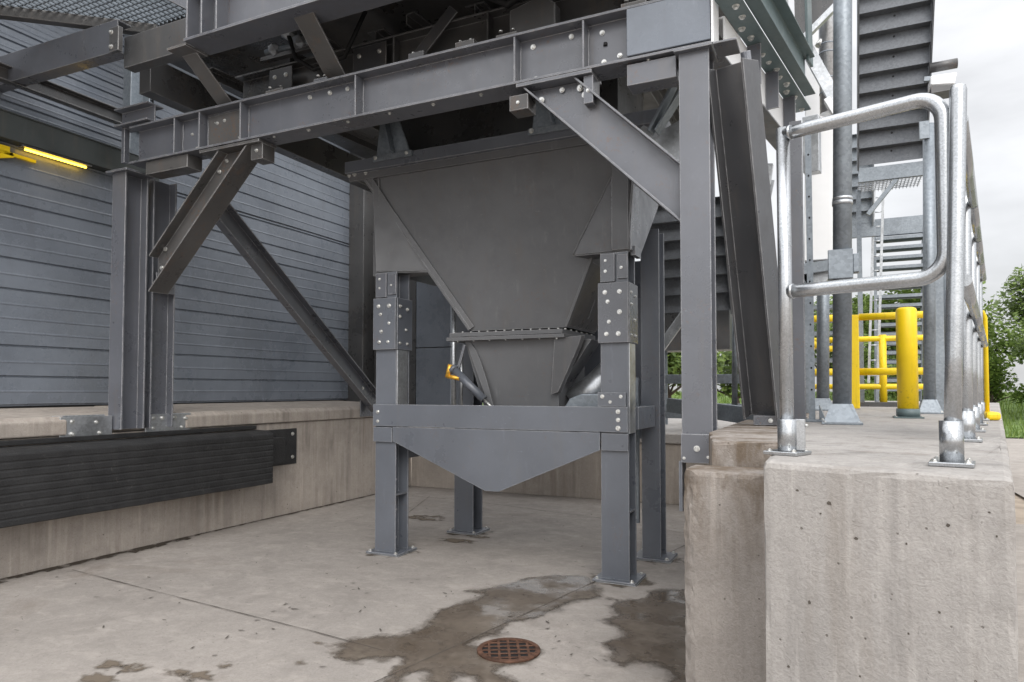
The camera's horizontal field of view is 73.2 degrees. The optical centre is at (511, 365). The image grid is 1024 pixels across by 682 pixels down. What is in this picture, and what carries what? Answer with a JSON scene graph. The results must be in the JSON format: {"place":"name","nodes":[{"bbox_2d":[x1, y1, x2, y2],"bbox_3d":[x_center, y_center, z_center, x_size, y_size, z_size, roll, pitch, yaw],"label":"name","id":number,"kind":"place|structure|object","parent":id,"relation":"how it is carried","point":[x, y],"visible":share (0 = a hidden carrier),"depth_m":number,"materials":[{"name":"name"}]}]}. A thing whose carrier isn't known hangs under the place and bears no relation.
{"place":"outdoors","nodes":[
{"label":"outdoors","id":0,"kind":"place"},
{"bbox_2d":[0,486,1023,681],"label":"concrete floor","id":1,"kind":"structure","parent":0,"point":[62,634],"depth_m":4.65,"materials":[{"name":"grey concrete"}]},
{"bbox_2d":[81,673,114,681],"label":"damp stain","id":2,"kind":"object","parent":1,"relation":"on","point":[96,677],"visible":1,"depth_m":3.33,"materials":[{"name":"brown"}]},
{"bbox_2d":[96,660,124,667],"bbox_3d":[-2.034,1.519,3.493,0.212,0.001,0.138,-1,-2,25],"label":"damp stain","id":3,"kind":"object","parent":1,"relation":"on","point":[108,663],"visible":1,"depth_m":3.50,"materials":[{"name":"brown"}]},
{"bbox_2d":[120,663,146,671],"bbox_3d":[-1.909,1.518,3.466,0.186,0.001,0.152,-1,-2,25],"label":"damp stain","id":4,"kind":"object","parent":1,"relation":"on","point":[127,668],"visible":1,"depth_m":3.45,"materials":[{"name":"brown"}]},
{"bbox_2d":[169,669,189,675],"bbox_3d":[-1.658,1.516,3.398,0.198,0.001,0.122,-1,-2,25],"label":"damp stain","id":5,"kind":"object","parent":1,"relation":"on","point":[180,672],"visible":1,"depth_m":3.40,"materials":[{"name":"brown"}]},
{"bbox_2d":[185,671,211,680],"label":"damp stain","id":6,"kind":"object","parent":1,"relation":"on","point":[202,674],"visible":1,"depth_m":3.37,"materials":[{"name":"brown"}]},
{"bbox_2d":[0,486,409,582],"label":"wall base dirt","id":7,"kind":"structure","parent":1,"relation":"on","point":[135,550],"depth_m":5.95,"materials":[{"name":"brown"}]},
{"bbox_2d":[72,569,380,649],"bbox_3d":[-2.047,1.552,4.520,3.190,0.001,0.020,-1,-2,31],"label":"floor joint","id":8,"kind":"object","parent":1,"relation":"on","point":[242,613],"visible":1,"depth_m":4.27,"materials":[{"name":"black concrete"}]},
{"bbox_2d":[14,503,675,680],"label":"grit","id":9,"kind":"object","parent":1,"relation":"on","point":[396,606],"visible":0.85,"depth_m":4.33,"materials":[{"name":"grey gravel"}]},
{"bbox_2d":[408,515,443,520],"bbox_3d":[-0.943,1.659,7.515,0.521,0.001,0.361,0,-2,4],"label":"damp stain","id":10,"kind":"object","parent":1,"relation":"on","point":[415,516],"visible":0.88,"depth_m":7.53,"materials":[{"name":"brown"}]},
{"bbox_2d":[445,538,471,542],"bbox_3d":[-0.515,1.619,6.373,0.460,0.001,0.200,-1,-2,25],"label":"damp stain","id":11,"kind":"object","parent":1,"relation":"on","point":[456,540],"visible":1,"depth_m":6.38,"materials":[{"name":"brown"}]},
{"bbox_2d":[332,575,599,681],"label":"wet patch","id":12,"kind":"object","parent":1,"relation":"on","point":[448,628],"visible":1,"depth_m":3.99,"materials":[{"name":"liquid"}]},
{"bbox_2d":[375,581,594,681],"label":"floor joint","id":13,"kind":"object","parent":1,"relation":"on","point":[481,633],"visible":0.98,"depth_m":3.88,"materials":[{"name":"grey concrete"}]},
{"bbox_2d":[477,638,540,662],"bbox_3d":[-0.017,1.518,3.684,0.340,0.014,0.340,-1,-2,25],"label":"floor drain","id":14,"kind":"object","parent":1,"relation":"on","point":[508,650],"visible":1,"depth_m":3.67,"materials":[{"name":"metal"}]},
{"bbox_2d":[345,76,677,586],"bbox_3d":[0.069,-0.557,6.087,2.820,4.336,1.480,-1,-2,25],"label":"hopper","id":15,"kind":"object","parent":1,"relation":"on","point":[523,243],"visible":0.96,"depth_m":5.65,"materials":[{"name":"paint"}]},
{"bbox_2d":[411,418,734,504],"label":"wall","id":16,"kind":"structure","parent":1,"relation":"on","point":[580,478],"depth_m":8.99,"materials":[{"name":"concrete"}]},
{"bbox_2d":[409,280,451,404],"bbox_3d":[-1.302,-0.591,10.520,1.140,2.996,0.500,-1,-2,25],"label":"steel cabinet","id":17,"kind":"object","parent":16,"relation":"on","point":[429,362],"visible":0.34,"depth_m":10.20,"materials":[{"name":"metal"}]},
{"bbox_2d":[650,196,731,424],"bbox_3d":[2.589,-0.842,10.160,1.220,3.473,1.667,-1,-2,25],"label":"stair flight","id":18,"kind":"object","parent":16,"relation":"on","point":[666,223],"visible":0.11,"depth_m":10.09,"materials":[{"name":"metal"}]},
{"bbox_2d":[665,312,741,417],"bbox_3d":[2.439,0.059,9.014,1.327,1.592,0.250,-1,-2,25],"label":"handrail fence","id":19,"kind":"object","parent":16,"relation":"on","point":[672,331],"visible":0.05,"depth_m":9.06,"materials":[{"name":"metal"}]},
{"bbox_2d":[593,576,652,586],"bbox_3d":[0.790,1.577,5.109,0.448,0.001,0.509,1,-2,-16],"label":"base grime","id":20,"kind":"object","parent":1,"relation":"on","point":[643,581],"visible":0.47,"depth_m":4.95,"materials":[{"name":"brown"}]},
{"bbox_2d":[605,589,685,681],"bbox_3d":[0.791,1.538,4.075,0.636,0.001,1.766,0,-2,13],"label":"wet patch","id":21,"kind":"object","parent":1,"relation":"on","point":[655,627],"visible":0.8,"depth_m":3.99,"materials":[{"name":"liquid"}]},
{"bbox_2d":[684,401,1017,681],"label":"concrete platform","id":22,"kind":"structure","parent":1,"relation":"on","point":[874,547],"depth_m":1.99,"materials":[{"name":"grey concrete"}]},
{"bbox_2d":[667,398,753,422],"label":"sill beam","id":23,"kind":"structure","parent":22,"relation":"on","point":[730,413],"depth_m":5.49,"materials":[{"name":"metal"}]},
{"bbox_2d":[789,120,824,421],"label":"steel column","id":24,"kind":"structure","parent":22,"relation":"on","point":[798,303],"depth_m":4.77,"materials":[{"name":"grey metal"}]},
{"bbox_2d":[804,29,832,412],"bbox_3d":[2.884,-1.704,6.608,0.579,4.307,0.400,-1,-2,25],"label":"white duct","id":25,"kind":"object","parent":22,"relation":"on","point":[822,197],"visible":0.29,"depth_m":6.44,"materials":[{"name":"metal"}]},
{"bbox_2d":[815,295,831,410],"bbox_3d":[3.285,-0.525,7.318,0.260,1.997,0.260,-1,-2,25],"label":"round post","id":26,"kind":"object","parent":22,"relation":"on","point":[823,400],"visible":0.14,"depth_m":7.25,"materials":[{"name":"metal"}]},
{"bbox_2d":[814,305,832,376],"bbox_3d":[5.217,-0.388,11.546,0.590,1.726,0.786,-1,-2,25],"label":"stair flight","id":27,"kind":"object","parent":22,"relation":"on","point":[830,332],"depth_m":11.54,"materials":[{"name":"metal"}]},
{"bbox_2d":[822,0,862,424],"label":"round post","id":28,"kind":"object","parent":22,"relation":"on","point":[843,261],"visible":1,"depth_m":4.41,"materials":[{"name":"metal"}]},
{"bbox_2d":[763,93,948,455],"bbox_3d":[1.084,-0.266,2.198,0.116,1.124,0.555,2,-3,-43],"label":"guard rail loop","id":29,"kind":"object","parent":22,"relation":"on","point":[791,435],"visible":0.94,"depth_m":2.28,"materials":[{"name":"metal"}]},
{"bbox_2d":[814,311,922,408],"bbox_3d":[4.124,-0.076,7.623,1.903,1.104,0.392,0,-2,13],"label":"safety barrier","id":30,"kind":"object","parent":22,"relation":"on","point":[856,373],"visible":0.18,"depth_m":7.65,"materials":[{"name":"yellow metal"}]},
{"bbox_2d":[814,335,922,406],"bbox_3d":[4.734,0.068,9.049,2.100,0.936,0.400,-1,-2,25],"label":"safety barrier","id":31,"kind":"object","parent":22,"relation":"on","point":[882,386],"visible":0.41,"depth_m":8.96,"materials":[{"name":"yellow metal"}]},
{"bbox_2d":[856,0,934,401],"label":"stair flight","id":32,"kind":"object","parent":22,"relation":"on","point":[894,47],"visible":0.84,"depth_m":8.07,"materials":[{"name":"metal"}]},
{"bbox_2d":[924,58,957,98],"bbox_3d":[4.692,-3.140,7.551,0.317,0.373,0.250,-1,-2,25],"label":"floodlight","id":33,"kind":"object","parent":32,"relation":"attached to","point":[940,85],"visible":0.87,"depth_m":7.46,"materials":[{"name":"metal"}]},
{"bbox_2d":[873,215,922,401],"bbox_3d":[6.252,-0.841,11.132,0.750,2.917,1.053,-1,-2,25],"label":"stair flight","id":34,"kind":"object","parent":22,"relation":"on","point":[902,227],"visible":0.53,"depth_m":10.85,"materials":[{"name":"metal"}]},
{"bbox_2d":[892,307,924,418],"bbox_3d":[3.075,-0.023,5.366,0.200,0.859,0.200,-1,-2,25],"label":"bollard","id":35,"kind":"object","parent":22,"relation":"on","point":[907,365],"visible":1,"depth_m":5.31,"materials":[{"name":"yellow metal"}]},
{"bbox_2d":[919,120,943,413],"bbox_3d":[3.824,-0.907,6.361,0.210,2.694,0.210,-1,-2,25],"label":"round post","id":36,"kind":"object","parent":22,"relation":"on","point":[929,404],"visible":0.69,"depth_m":6.32,"materials":[{"name":"metal"}]},
{"bbox_2d":[935,192,944,411],"bbox_3d":[4.056,-0.938,6.574,0.160,2.773,0.160,-1,-2,25],"label":"square post","id":37,"kind":"object","parent":22,"relation":"on","point":[940,358],"depth_m":6.51,"materials":[{"name":"metal"}]},
{"bbox_2d":[944,273,945,344],"bbox_3d":[4.372,-0.396,6.915,0.099,1.695,0.072,-1,-2,25],"label":"round post","id":38,"kind":"object","parent":22,"relation":"on","point":[944,303],"visible":0.05,"depth_m":6.91,"materials":[{"name":"metal"}]},
{"bbox_2d":[928,82,989,467],"bbox_3d":[2.312,-0.216,3.482,0.115,1.113,3.712,-1,-2,35],"label":"edge railing","id":39,"kind":"object","parent":22,"relation":"on","point":[966,342],"visible":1,"depth_m":2.00,"materials":[{"name":"metal"}]},
{"bbox_2d":[983,310,1000,419],"bbox_3d":[3.485,-0.009,5.107,0.148,0.811,0.400,-1,-2,25],"label":"safety barrier","id":40,"kind":"object","parent":22,"relation":"on","point":[990,415],"visible":0.62,"depth_m":5.04,"materials":[{"name":"yellow metal"}]},
{"bbox_2d":[411,437,1023,523],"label":"ground","id":41,"kind":"structure","parent":0,"point":[1019,506],"depth_m":8.30,"materials":[{"name":"grey concrete"}]},
{"bbox_2d":[0,401,410,578],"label":"loading dock","id":42,"kind":"object","parent":41,"relation":"on","point":[335,454],"visible":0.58,"depth_m":6.93,"materials":[{"name":"concrete"}]},
{"bbox_2d":[0,425,296,527],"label":"dock bumper","id":43,"kind":"object","parent":42,"relation":"attached to","point":[44,482],"visible":1,"depth_m":5.75,"materials":[{"name":"rubber"}]},
{"bbox_2d":[0,14,376,407],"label":"warehouse","id":44,"kind":"structure","parent":42,"relation":"on","point":[241,335],"depth_m":7.90,"materials":[{"name":"grey paint"}]},
{"bbox_2d":[18,144,91,167],"bbox_3d":[-4.433,-2.026,6.712,0.070,0.043,0.660,-1,-2,25],"label":"strip lamp","id":45,"kind":"object","parent":44,"relation":"attached to","point":[53,156],"visible":1,"depth_m":6.67,"materials":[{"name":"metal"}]},
{"bbox_2d":[0,141,348,406],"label":"door panel","id":46,"kind":"structure","parent":44,"relation":"in","point":[235,341],"depth_m":7.22,"materials":[{"name":"grey metal"}]},
{"bbox_2d":[0,0,821,510],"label":"equipment platform","id":47,"kind":"structure","parent":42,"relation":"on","point":[692,70],"depth_m":5.00,"materials":[{"name":"grey metal"}]},
{"bbox_2d":[261,30,311,63],"bbox_3d":[-1.808,-2.659,5.607,0.600,0.270,0.141,-1,-2,25],"label":"pipe valve","id":48,"kind":"object","parent":47,"relation":"attached to","point":[274,52],"visible":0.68,"depth_m":5.61,"materials":[{"name":"metal"}]},
{"bbox_2d":[732,318,737,404],"bbox_3d":[2.424,-0.302,7.493,0.085,1.548,0.060,-1,-2,25],"label":"round post","id":49,"kind":"object","parent":47,"relation":"attached to","point":[734,380],"visible":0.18,"depth_m":7.46,"materials":[{"name":"metal"}]},
{"bbox_2d":[794,0,832,37],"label":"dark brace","id":50,"kind":"object","parent":47,"relation":"attached to","point":[822,12],"visible":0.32,"depth_m":5.76,"materials":[{"name":"metal"}]},
{"bbox_2d":[805,45,832,114],"bbox_3d":[2.614,-2.429,5.818,0.371,0.740,0.125,-1,-2,25],"label":"angle brace","id":51,"kind":"object","parent":47,"relation":"attached to","point":[821,74],"visible":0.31,"depth_m":5.81,"materials":[{"name":"metal"}]},
{"bbox_2d":[815,15,832,116],"bbox_3d":[2.796,-3.334,6.084,0.221,2.234,0.151,-2,-3,49],"label":"insulated pipe","id":52,"kind":"object","parent":47,"relation":"attached to","point":[824,44],"visible":0.33,"depth_m":6.03,"materials":[{"name":"metal"}]},
{"bbox_2d":[668,351,725,397],"bbox_3d":[5.082,-0.048,21.949,3.603,3.834,3.298,-1,-2,25],"label":"bush","id":53,"kind":"object","parent":41,"relation":"on","point":[674,363],"visible":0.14,"depth_m":21.13,"materials":[{"name":"green plant"}]},
{"bbox_2d":[635,0,1023,391],"label":"sky","id":54,"kind":"structure","parent":0,"point":[986,37],"materials":[{"name":"white"}]},
{"bbox_2d":[671,389,1023,438],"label":"grass field","id":55,"kind":"structure","parent":0,"point":[1006,428],"depth_m":26.83,"materials":[{"name":"green plant"}]},
{"bbox_2d":[717,351,740,403],"bbox_3d":[7.582,0.181,23.009,3.243,3.450,2.968,1,-2,-32],"label":"bush","id":56,"kind":"object","parent":55,"relation":"on","point":[726,389],"visible":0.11,"depth_m":22.50,"materials":[{"name":"green plant"}]},
{"bbox_2d":[814,294,873,368],"bbox_3d":[14.286,-0.902,31.648,4.083,5.018,3.546,0,-2,2],"label":"leafy tree","id":57,"kind":"object","parent":55,"relation":"on","point":[831,329],"visible":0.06,"depth_m":31.62,"materials":[{"name":"green plant"}]},
{"bbox_2d":[830,293,919,393],"bbox_3d":[17.864,-1.062,33.779,4.219,5.285,4.039,0,-2,3],"label":"leafy tree","id":58,"kind":"object","parent":55,"relation":"on","point":[866,303],"visible":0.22,"depth_m":32.84,"materials":[{"name":"green plant"}]},
{"bbox_2d":[864,335,919,400],"bbox_3d":[12.888,0.400,23.811,2.639,3.067,2.883,0,-2,1],"label":"bush","id":59,"kind":"object","parent":55,"relation":"on","point":[871,392],"visible":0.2,"depth_m":23.36,"materials":[{"name":"green plant"}]},
{"bbox_2d":[865,289,920,358],"bbox_3d":[18.888,-1.186,32.504,4.593,5.645,3.990,-1,-2,15],"label":"leafy tree","id":60,"kind":"object","parent":55,"relation":"on","point":[915,300],"visible":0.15,"depth_m":31.74,"materials":[{"name":"green plant"}]},
{"bbox_2d":[892,347,922,398],"bbox_3d":[14.978,0.442,24.997,2.882,3.067,2.639,-1,-2,33],"label":"bush","id":61,"kind":"object","parent":55,"relation":"on","point":[918,375],"visible":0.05,"depth_m":24.72,"materials":[{"name":"green plant"}]},
{"bbox_2d":[917,281,1023,366],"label":"leafy tree","id":62,"kind":"object","parent":55,"relation":"on","point":[1001,344],"visible":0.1,"depth_m":30.06,"materials":[{"name":"green plant"}]},
{"bbox_2d":[983,346,1023,407],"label":"bush","id":63,"kind":"object","parent":55,"relation":"on","point":[997,379],"visible":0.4,"depth_m":24.00,"materials":[{"name":"green plant"}]},
{"bbox_2d":[988,263,1023,364],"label":"leafy tree","id":64,"kind":"object","parent":55,"relation":"on","point":[1015,310],"visible":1,"depth_m":25.67,"materials":[{"name":"green plant"}]},
{"bbox_2d":[852,134,875,238],"bbox_3d":[5.044,-1.460,9.952,0.420,4.074,0.879,-1,-2,25],"label":"stair flight","id":65,"kind":"object","parent":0,"point":[868,224],"visible":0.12,"depth_m":10.13,"materials":[{"name":"metal"}]},
{"bbox_2d":[867,182,884,382],"bbox_3d":[5.447,-1.294,10.310,0.285,3.107,0.030,-1,-2,25],"label":"cat ladder","id":66,"kind":"object","parent":65,"relation":"attached to","point":[880,291],"visible":0.6,"depth_m":10.29,"materials":[{"name":"metal"}]},
{"bbox_2d":[1006,438,1023,496],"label":"path","id":67,"kind":"structure","parent":0,"point":[1016,450],"depth_m":13.24,"materials":[{"name":"concrete"}]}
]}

